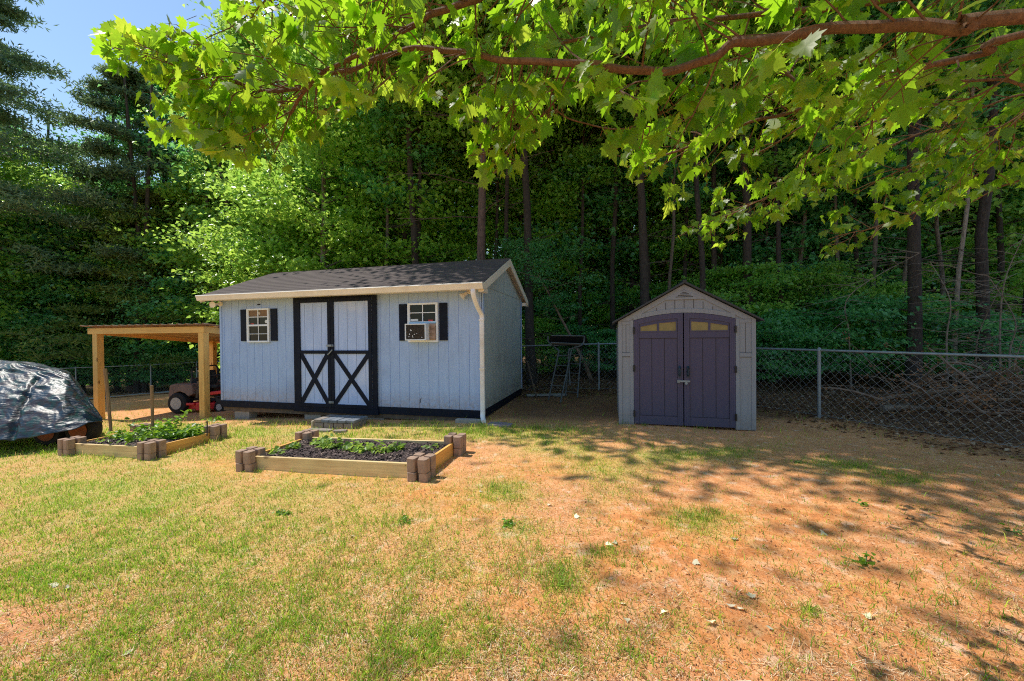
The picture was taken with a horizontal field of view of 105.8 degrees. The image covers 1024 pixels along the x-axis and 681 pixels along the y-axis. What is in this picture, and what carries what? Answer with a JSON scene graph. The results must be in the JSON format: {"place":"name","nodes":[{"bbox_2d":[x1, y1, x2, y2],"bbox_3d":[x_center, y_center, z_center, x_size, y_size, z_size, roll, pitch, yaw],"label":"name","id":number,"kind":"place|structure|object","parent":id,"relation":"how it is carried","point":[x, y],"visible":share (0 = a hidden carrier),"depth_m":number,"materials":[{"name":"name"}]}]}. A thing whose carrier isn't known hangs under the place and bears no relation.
{"place":"outdoors","nodes":[
{"label":"outdoors","id":0,"kind":"place"},
{"bbox_2d":[0,0,634,332],"label":"sky","id":1,"kind":"structure","parent":0,"point":[69,43],"materials":[{"name":"blue"}]},
{"bbox_2d":[0,347,1023,680],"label":"ground","id":2,"kind":"structure","parent":0,"point":[588,405],"depth_m":2.99,"materials":[{"name":"soil"}]},
{"bbox_2d":[0,130,78,361],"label":"understory tree","id":3,"kind":"object","parent":2,"relation":"on","point":[9,169],"visible":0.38,"depth_m":16.16,"materials":[{"name":"green plant"}]},
{"bbox_2d":[0,360,102,444],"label":"covered trailer","id":4,"kind":"object","parent":2,"relation":"on","point":[43,404],"visible":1,"depth_m":6.42,"materials":[{"name":"silver plastic"}]},
{"bbox_2d":[0,0,112,348],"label":"pine tree","id":5,"kind":"object","parent":2,"relation":"on","point":[11,59],"visible":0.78,"depth_m":15.95,"materials":[{"name":"green plant"}]},
{"bbox_2d":[0,263,117,384],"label":"understory tree","id":6,"kind":"object","parent":2,"relation":"on","point":[28,305],"visible":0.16,"depth_m":16.77,"materials":[{"name":"green plant"}]},
{"bbox_2d":[0,210,127,380],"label":"understory tree","id":7,"kind":"object","parent":2,"relation":"on","point":[36,280],"visible":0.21,"depth_m":16.46,"materials":[{"name":"green plant"}]},
{"bbox_2d":[0,167,156,371],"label":"understory tree","id":8,"kind":"object","parent":2,"relation":"on","point":[69,180],"visible":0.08,"depth_m":17.86,"materials":[{"name":"green plant"}]},
{"bbox_2d":[0,207,163,392],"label":"understory tree","id":9,"kind":"object","parent":2,"relation":"on","point":[61,294],"visible":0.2,"depth_m":16.82,"materials":[{"name":"green plant"}]},
{"bbox_2d":[26,199,178,381],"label":"understory tree","id":10,"kind":"object","parent":2,"relation":"on","point":[70,286],"visible":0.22,"depth_m":17.41,"materials":[{"name":"green plant"}]},
{"bbox_2d":[0,185,219,389],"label":"feathery conifer","id":11,"kind":"object","parent":2,"relation":"on","point":[155,198],"visible":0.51,"depth_m":16.81,"materials":[{"name":"green plant"}]},
{"bbox_2d":[0,62,229,391],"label":"pine tree","id":12,"kind":"object","parent":2,"relation":"on","point":[113,85],"visible":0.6,"depth_m":17.08,"materials":[{"name":"green plant"}]},
{"bbox_2d":[47,80,203,382],"bbox_3d":[-18.407,-5.373,19.935,7.898,16.337,8.619,0,1,44],"label":"broadleaf tree","id":13,"kind":"object","parent":2,"relation":"on","point":[133,113],"visible":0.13,"depth_m":18.18,"materials":[{"name":"green plant"}]},
{"bbox_2d":[75,429,209,457],"bbox_3d":[-5.797,1.616,6.140,1.681,0.192,0.950,-2,0,14],"label":"raised bed","id":14,"kind":"object","parent":2,"relation":"on","point":[107,448],"visible":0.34,"depth_m":5.80,"materials":[{"name":"brown wood"}]},
{"bbox_2d":[124,409,224,444],"bbox_3d":[-5.388,1.385,6.233,0.862,0.486,1.250,0,1,44],"label":"vegetable plant","id":15,"kind":"object","parent":14,"relation":"on","point":[129,438],"visible":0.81,"depth_m":6.02,"materials":[{"name":"green plant"}]},
{"bbox_2d":[80,323,219,418],"bbox_3d":[-8.162,0.827,10.490,3.675,2.449,3.280,0,1,10],"label":"lean to carport","id":16,"kind":"object","parent":2,"relation":"on","point":[204,336],"visible":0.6,"depth_m":9.17,"materials":[{"name":"brown wood"}]},
{"bbox_2d":[79,235,221,386],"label":"understory tree","id":17,"kind":"object","parent":2,"relation":"on","point":[155,347],"visible":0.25,"depth_m":17.21,"materials":[{"name":"green plant"}]},
{"bbox_2d":[49,159,270,366],"bbox_3d":[-14.545,-3.045,19.155,8.888,11.496,8.124,0,1,8],"label":"understory tree","id":18,"kind":"object","parent":2,"relation":"on","point":[186,258],"visible":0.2,"depth_m":17.28,"materials":[{"name":"green plant"}]},
{"bbox_2d":[168,365,225,413],"bbox_3d":[-7.821,1.246,10.218,1.611,1.179,1.202,0,1,6],"label":"ride on mower","id":19,"kind":"object","parent":2,"relation":"on","point":[183,396],"visible":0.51,"depth_m":9.73,"materials":[{"name":"red metal"}]},
{"bbox_2d":[132,112,285,322],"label":"understory tree","id":20,"kind":"object","parent":2,"relation":"on","point":[193,198],"visible":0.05,"depth_m":17.41,"materials":[{"name":"green plant"}]},
{"bbox_2d":[156,43,269,270],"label":"slender tree","id":21,"kind":"object","parent":2,"relation":"on","point":[181,149],"visible":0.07,"depth_m":17.15,"materials":[{"name":"green plant"}]},
{"bbox_2d":[130,0,326,287],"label":"broadleaf tree","id":22,"kind":"object","parent":2,"relation":"on","point":[223,26],"visible":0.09,"depth_m":16.79,"materials":[{"name":"green plant"}]},
{"bbox_2d":[118,160,339,371],"bbox_3d":[-8.829,-2.209,14.439,6.913,8.942,6.319,0,1,16],"label":"understory tree","id":23,"kind":"object","parent":2,"relation":"on","point":[251,265],"visible":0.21,"depth_m":13.27,"materials":[{"name":"green plant"}]},
{"bbox_2d":[191,114,398,268],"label":"understory tree","id":24,"kind":"object","parent":2,"relation":"on","point":[313,181],"visible":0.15,"depth_m":13.43,"materials":[{"name":"green plant"}]},
{"bbox_2d":[199,4,408,271],"bbox_3d":[-6.132,-4.717,13.004,6.562,13.596,7.120,0,1,31],"label":"broadleaf tree","id":25,"kind":"object","parent":2,"relation":"on","point":[330,150],"visible":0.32,"depth_m":12.06,"materials":[{"name":"green plant"}]},
{"bbox_2d":[261,134,416,269],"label":"understory tree","id":26,"kind":"object","parent":2,"relation":"on","point":[336,197],"visible":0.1,"depth_m":13.76,"materials":[{"name":"green plant"}]},
{"bbox_2d":[311,414,367,428],"bbox_3d":[-3.166,1.513,7.109,0.874,0.199,0.464,0,1,12],"label":"paver step","id":27,"kind":"object","parent":2,"relation":"on","point":[341,421],"visible":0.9,"depth_m":6.95,"materials":[{"name":"concrete"}]},
{"bbox_2d":[199,0,507,263],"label":"broadleaf tree","id":28,"kind":"object","parent":2,"relation":"on","point":[345,51],"visible":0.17,"depth_m":11.83,"materials":[{"name":"green plant"}]},
{"bbox_2d":[255,437,453,477],"bbox_3d":[-1.987,1.455,4.924,2.362,0.190,0.950,-2,0,15],"label":"raised bed","id":29,"kind":"object","parent":2,"relation":"on","point":[305,457],"visible":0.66,"depth_m":4.64,"materials":[{"name":"brown wood"}]},
{"bbox_2d":[195,258,527,422],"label":"garden shed","id":30,"kind":"structure","parent":2,"relation":"on","point":[324,342],"depth_m":7.68,"materials":[{"name":"blue paint"}]},
{"bbox_2d":[246,308,270,341],"bbox_3d":[-5.370,-0.319,8.193,0.585,0.716,0.055,0,1,14],"label":"window","id":31,"kind":"structure","parent":30,"relation":"in","point":[258,322],"depth_m":8.19,"materials":[{"name":"white plastic"}]},
{"bbox_2d":[297,298,331,407],"bbox_3d":[-4.001,0.253,7.836,0.795,2.178,0.040,0,1,14],"label":"door","id":32,"kind":"structure","parent":30,"relation":"in","point":[313,315],"depth_m":7.83,"materials":[{"name":"blue paint"}]},
{"bbox_2d":[330,297,372,408],"bbox_3d":[-3.159,0.247,7.616,0.923,2.178,0.040,0,1,14],"label":"door","id":33,"kind":"structure","parent":30,"relation":"in","point":[350,318],"depth_m":7.62,"materials":[{"name":"blue paint"}]},
{"bbox_2d":[407,302,438,341],"bbox_3d":[-1.668,-0.337,7.241,0.619,0.734,0.055,0,1,14],"label":"window","id":34,"kind":"structure","parent":30,"relation":"in","point":[416,312],"depth_m":7.23,"materials":[{"name":"white plastic"}]},
{"bbox_2d":[292,0,463,263],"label":"slender tree","id":35,"kind":"object","parent":2,"relation":"on","point":[386,144],"visible":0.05,"depth_m":13.08,"materials":[{"name":"green plant"}]},
{"bbox_2d":[293,119,477,268],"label":"understory tree","id":36,"kind":"object","parent":2,"relation":"on","point":[401,179],"visible":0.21,"depth_m":12.99,"materials":[{"name":"green plant"}]},
{"bbox_2d":[300,1,480,257],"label":"slender tree","id":37,"kind":"object","parent":2,"relation":"on","point":[444,132],"visible":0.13,"depth_m":12.38,"materials":[{"name":"green plant"}]},
{"bbox_2d":[328,29,471,265],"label":"slender tree","id":38,"kind":"object","parent":2,"relation":"on","point":[359,176],"visible":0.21,"depth_m":12.55,"materials":[{"name":"green plant"}]},
{"bbox_2d":[331,133,522,268],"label":"understory tree","id":39,"kind":"object","parent":2,"relation":"on","point":[453,198],"visible":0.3,"depth_m":13.91,"materials":[{"name":"green plant"}]},
{"bbox_2d":[0,71,867,392],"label":"distant trunks","id":40,"kind":"object","parent":2,"relation":"on","point":[142,387],"visible":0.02,"depth_m":17.65,"materials":[{"name":"brown plant"}]},
{"bbox_2d":[273,0,632,344],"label":"broadleaf tree","id":41,"kind":"object","parent":2,"relation":"on","point":[455,76],"visible":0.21,"depth_m":10.37,"materials":[{"name":"green plant"}]},
{"bbox_2d":[5,419,959,618],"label":"tall grass tufts","id":42,"kind":"object","parent":2,"relation":"on","point":[654,488],"visible":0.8,"depth_m":4.04,"materials":[{"name":"green plant"}]},
{"bbox_2d":[404,100,585,258],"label":"slender tree","id":43,"kind":"object","parent":2,"relation":"on","point":[498,185],"visible":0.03,"depth_m":14.15,"materials":[{"name":"green plant"}]},
{"bbox_2d":[447,29,562,312],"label":"slender tree","id":44,"kind":"object","parent":2,"relation":"on","point":[464,126],"visible":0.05,"depth_m":12.65,"materials":[{"name":"green plant"}]},
{"bbox_2d":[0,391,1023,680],"bbox_3d":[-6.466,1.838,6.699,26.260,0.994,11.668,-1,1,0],"label":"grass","id":45,"kind":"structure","parent":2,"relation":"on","point":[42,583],"depth_m":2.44,"materials":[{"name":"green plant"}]},
{"bbox_2d":[0,397,1023,680],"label":"dry thatch","id":46,"kind":"object","parent":2,"relation":"on","point":[588,675],"visible":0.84,"depth_m":2.04,"materials":[{"name":"plant"}]},
{"bbox_2d":[1,418,1023,680],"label":"soil crumbs","id":47,"kind":"object","parent":2,"relation":"on","point":[985,622],"visible":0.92,"depth_m":2.15,"materials":[{"name":"soil"}]},
{"bbox_2d":[463,106,585,374],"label":"slender tree","id":48,"kind":"object","parent":2,"relation":"on","point":[514,193],"visible":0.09,"depth_m":14.08,"materials":[{"name":"green plant"}]},
{"bbox_2d":[464,155,613,372],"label":"understory tree","id":49,"kind":"object","parent":2,"relation":"on","point":[561,211],"visible":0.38,"depth_m":14.01,"materials":[{"name":"green plant"}]},
{"bbox_2d":[425,0,652,385],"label":"broadleaf tree","id":50,"kind":"object","parent":2,"relation":"on","point":[529,320],"visible":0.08,"depth_m":11.75,"materials":[{"name":"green plant"}]},
{"bbox_2d":[522,315,572,379],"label":"woodland sapling","id":51,"kind":"object","parent":2,"relation":"on","point":[541,324],"visible":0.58,"depth_m":12.75,"materials":[{"name":"green plant"}]},
{"bbox_2d":[485,234,613,378],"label":"leaning tree","id":52,"kind":"object","parent":2,"relation":"on","point":[536,249],"visible":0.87,"depth_m":11.90,"materials":[{"name":"green plant"}]},
{"bbox_2d":[86,364,1023,466],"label":"leaf litter","id":53,"kind":"object","parent":2,"relation":"on","point":[946,422],"visible":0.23,"depth_m":7.52,"materials":[{"name":"plant"}]},
{"bbox_2d":[89,0,1023,260],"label":"maple tree","id":54,"kind":"object","parent":2,"relation":"on","point":[170,64],"visible":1,"depth_m":1.60,"materials":[{"name":"green plant"}]},
{"bbox_2d":[494,93,621,374],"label":"slender tree","id":55,"kind":"object","parent":2,"relation":"on","point":[562,185],"visible":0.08,"depth_m":13.50,"materials":[{"name":"green plant"}]},
{"bbox_2d":[490,52,641,375],"bbox_3d":[2.600,-5.994,13.575,5.610,15.048,6.223,-1,1,-27],"label":"slender tree","id":56,"kind":"object","parent":2,"relation":"on","point":[582,157],"visible":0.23,"depth_m":13.15,"materials":[{"name":"green plant"}]},
{"bbox_2d":[547,335,587,402],"bbox_3d":[1.307,0.622,8.968,1.020,1.510,0.782,-1,1,0],"label":"ladder stand","id":57,"kind":"object","parent":2,"relation":"on","point":[577,341],"visible":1,"depth_m":8.90,"materials":[{"name":"black metal"}]},
{"bbox_2d":[488,140,688,369],"bbox_3d":[3.085,-3.207,16.041,8.804,9.595,8.123,0,0,-38],"label":"understory tree","id":58,"kind":"object","parent":2,"relation":"on","point":[620,257],"visible":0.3,"depth_m":14.15,"materials":[{"name":"green plant"}]},
{"bbox_2d":[552,292,624,371],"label":"woodland sapling","id":59,"kind":"object","parent":2,"relation":"on","point":[601,308],"visible":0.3,"depth_m":14.35,"materials":[{"name":"green plant"}]},
{"bbox_2d":[570,328,616,378],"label":"woodland sapling","id":60,"kind":"object","parent":2,"relation":"on","point":[608,332],"visible":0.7,"depth_m":12.52,"materials":[{"name":"green plant"}]},
{"bbox_2d":[564,14,674,375],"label":"slender tree","id":61,"kind":"object","parent":2,"relation":"on","point":[612,285],"visible":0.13,"depth_m":13.46,"materials":[{"name":"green plant"}]},
{"bbox_2d":[511,0,757,312],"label":"broadleaf tree","id":62,"kind":"object","parent":2,"relation":"on","point":[644,273],"visible":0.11,"depth_m":11.49,"materials":[{"name":"green plant"}]},
{"bbox_2d":[532,105,737,328],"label":"understory tree","id":63,"kind":"object","parent":2,"relation":"on","point":[677,247],"visible":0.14,"depth_m":14.36,"materials":[{"name":"green plant"}]},
{"bbox_2d":[600,114,726,290],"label":"broadleaf tree","id":64,"kind":"object","parent":2,"relation":"on","point":[661,212],"visible":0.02,"depth_m":14.51,"materials":[{"name":"green plant"}]},
{"bbox_2d":[599,1,748,289],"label":"slender tree","id":65,"kind":"object","parent":2,"relation":"on","point":[668,174],"visible":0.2,"depth_m":12.16,"materials":[{"name":"green plant"}]},
{"bbox_2d":[612,280,763,430],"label":"resin shed","id":66,"kind":"structure","parent":2,"relation":"on","point":[690,348],"depth_m":6.23,"materials":[{"name":"grey plastic"}]},
{"bbox_2d":[633,313,682,425],"bbox_3d":[2.387,0.469,6.338,0.771,1.820,0.106,0,1,14],"label":"door","id":67,"kind":"structure","parent":66,"relation":"in","point":[658,339],"depth_m":6.34,"materials":[{"name":"purple plastic"}]},
{"bbox_2d":[683,313,736,427],"bbox_3d":[3.146,0.464,6.147,0.760,1.820,0.106,0,1,14],"label":"door","id":68,"kind":"structure","parent":66,"relation":"in","point":[710,367],"depth_m":6.16,"materials":[{"name":"purple plastic"}]},
{"bbox_2d":[619,144,790,314],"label":"understory tree","id":69,"kind":"object","parent":2,"relation":"on","point":[726,231],"visible":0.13,"depth_m":14.29,"materials":[{"name":"green plant"}]},
{"bbox_2d":[612,0,833,302],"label":"slender tree","id":70,"kind":"object","parent":2,"relation":"on","point":[701,267],"visible":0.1,"depth_m":11.04,"materials":[{"name":"green plant"}]},
{"bbox_2d":[660,259,786,342],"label":"woodland sapling","id":71,"kind":"object","parent":2,"relation":"on","point":[723,272],"visible":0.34,"depth_m":11.42,"materials":[{"name":"green plant"}]},
{"bbox_2d":[649,57,806,298],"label":"broadleaf tree","id":72,"kind":"object","parent":2,"relation":"on","point":[721,171],"visible":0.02,"depth_m":13.21,"materials":[{"name":"green plant"}]},
{"bbox_2d":[674,197,827,303],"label":"understory tree","id":73,"kind":"object","parent":2,"relation":"on","point":[755,255],"visible":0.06,"depth_m":14.24,"materials":[{"name":"green plant"}]},
{"bbox_2d":[621,0,893,381],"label":"broadleaf tree","id":74,"kind":"object","parent":2,"relation":"on","point":[747,241],"visible":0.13,"depth_m":10.60,"materials":[{"name":"green plant"}]},
{"bbox_2d":[703,57,823,373],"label":"slender tree","id":75,"kind":"object","parent":2,"relation":"on","point":[766,231],"visible":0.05,"depth_m":13.74,"materials":[{"name":"green plant"}]},
{"bbox_2d":[691,255,837,365],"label":"woodland sapling","id":76,"kind":"object","parent":2,"relation":"on","point":[761,268],"visible":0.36,"depth_m":11.02,"materials":[{"name":"green plant"}]},
{"bbox_2d":[675,126,904,358],"bbox_3d":[9.867,-3.027,14.997,7.732,9.133,8.380,-1,1,-35],"label":"understory tree","id":77,"kind":"object","parent":2,"relation":"on","point":[812,238],"visible":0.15,"depth_m":12.93,"materials":[{"name":"green plant"}]},
{"bbox_2d":[756,315,847,389],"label":"woodland sapling","id":78,"kind":"object","parent":2,"relation":"on","point":[779,332],"visible":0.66,"depth_m":9.63,"materials":[{"name":"green plant"}]},
{"bbox_2d":[755,306,852,383],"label":"woodland sapling","id":79,"kind":"object","parent":2,"relation":"on","point":[777,312],"visible":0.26,"depth_m":10.64,"materials":[{"name":"green plant"}]},
{"bbox_2d":[757,326,859,386],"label":"woodland sapling","id":80,"kind":"object","parent":2,"relation":"on","point":[828,338],"visible":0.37,"depth_m":9.89,"materials":[{"name":"green plant"}]},
{"bbox_2d":[717,1,902,382],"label":"slender tree","id":81,"kind":"object","parent":2,"relation":"on","point":[768,159],"visible":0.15,"depth_m":11.52,"materials":[{"name":"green plant"}]},
{"bbox_2d":[751,8,899,380],"bbox_3d":[9.866,-5.304,11.879,4.758,13.588,5.010,0,0,39],"label":"slender tree","id":82,"kind":"object","parent":2,"relation":"on","point":[819,207],"visible":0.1,"depth_m":11.89,"materials":[{"name":"green plant"}]},
{"bbox_2d":[754,258,902,382],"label":"woodland sapling","id":83,"kind":"object","parent":2,"relation":"on","point":[827,273],"visible":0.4,"depth_m":10.65,"materials":[{"name":"green plant"}]},
{"bbox_2d":[731,194,961,352],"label":"understory tree","id":84,"kind":"object","parent":2,"relation":"on","point":[901,242],"visible":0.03,"depth_m":13.25,"materials":[{"name":"green plant"}]},
{"bbox_2d":[760,292,945,387],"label":"woodland sapling","id":85,"kind":"object","parent":2,"relation":"on","point":[853,308],"visible":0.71,"depth_m":9.63,"materials":[{"name":"green plant"}]},
{"bbox_2d":[778,0,985,383],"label":"slender tree","id":86,"kind":"object","parent":2,"relation":"on","point":[896,149],"visible":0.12,"depth_m":10.83,"materials":[{"name":"green plant"}]},
{"bbox_2d":[756,347,1023,447],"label":"chain link fence","id":87,"kind":"object","parent":2,"relation":"on","point":[818,380],"visible":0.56,"depth_m":6.07,"materials":[{"name":"metal"}]},
{"bbox_2d":[821,279,967,384],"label":"woodland sapling","id":88,"kind":"object","parent":2,"relation":"on","point":[889,291],"visible":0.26,"depth_m":10.08,"materials":[{"name":"green plant"}]},
{"bbox_2d":[795,0,1011,395],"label":"broadleaf tree","id":89,"kind":"object","parent":2,"relation":"on","point":[914,240],"visible":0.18,"depth_m":9.10,"materials":[{"name":"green plant"}]},
{"bbox_2d":[807,200,1021,365],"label":"understory tree","id":90,"kind":"object","parent":2,"relation":"on","point":[863,208],"visible":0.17,"depth_m":13.25,"materials":[{"name":"green plant"}]},
{"bbox_2d":[815,331,1023,415],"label":"brush pile","id":91,"kind":"object","parent":2,"relation":"on","point":[971,396],"visible":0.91,"depth_m":7.47,"materials":[{"name":"brown plant"}]},
{"bbox_2d":[819,66,1023,367],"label":"understory tree","id":92,"kind":"object","parent":2,"relation":"on","point":[951,242],"visible":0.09,"depth_m":12.40,"materials":[{"name":"green plant"}]},
{"bbox_2d":[821,0,1022,384],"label":"slender tree","id":93,"kind":"object","parent":2,"relation":"on","point":[985,114],"visible":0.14,"depth_m":9.99,"materials":[{"name":"green plant"}]},
{"bbox_2d":[839,0,1023,388],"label":"slender tree","id":94,"kind":"object","parent":2,"relation":"on","point":[964,224],"visible":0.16,"depth_m":9.67,"materials":[{"name":"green plant"}]},
{"bbox_2d":[841,0,1023,379],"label":"slender tree","id":95,"kind":"object","parent":2,"relation":"on","point":[937,234],"visible":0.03,"depth_m":11.46,"materials":[{"name":"green plant"}]},
{"bbox_2d":[860,299,1023,388],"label":"woodland sapling","id":96,"kind":"object","parent":2,"relation":"on","point":[966,321],"visible":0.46,"depth_m":9.50,"materials":[{"name":"green plant"}]},
{"bbox_2d":[885,252,1012,392],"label":"dead sapling","id":97,"kind":"object","parent":2,"relation":"on","point":[947,339],"visible":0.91,"depth_m":8.76,"materials":[{"name":"brown wood"}]},
{"bbox_2d":[889,65,1023,339],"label":"understory tree","id":98,"kind":"object","parent":2,"relation":"on","point":[1019,229],"visible":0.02,"depth_m":13.15,"materials":[{"name":"green plant"}]},
{"bbox_2d":[921,0,1023,391],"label":"broadleaf tree","id":99,"kind":"object","parent":2,"relation":"on","point":[981,228],"visible":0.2,"depth_m":9.53,"materials":[{"name":"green plant"}]},
{"bbox_2d":[924,309,1023,372],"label":"woodland sapling","id":100,"kind":"object","parent":2,"relation":"on","point":[1004,324],"visible":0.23,"depth_m":9.92,"materials":[{"name":"green plant"}]},
{"bbox_2d":[926,267,1023,353],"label":"woodland sapling","id":101,"kind":"object","parent":2,"relation":"on","point":[1009,274],"visible":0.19,"depth_m":11.92,"materials":[{"name":"green plant"}]},
{"bbox_2d":[930,261,1023,401],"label":"dead sapling","id":102,"kind":"object","parent":2,"relation":"on","point":[1011,341],"visible":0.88,"depth_m":8.10,"materials":[{"name":"brown wood"}]},
{"bbox_2d":[941,127,1023,351],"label":"understory tree","id":103,"kind":"object","parent":2,"relation":"on","point":[991,228],"visible":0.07,"depth_m":12.99,"materials":[{"name":"green plant"}]},
{"bbox_2d":[943,25,1023,368],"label":"slender tree","id":104,"kind":"object","parent":2,"relation":"on","point":[999,228],"visible":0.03,"depth_m":11.86,"materials":[{"name":"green plant"}]},
{"bbox_2d":[945,232,1023,397],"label":"dead sapling","id":105,"kind":"object","parent":2,"relation":"on","point":[1000,318],"visible":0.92,"depth_m":8.34,"materials":[{"name":"brown wood"}]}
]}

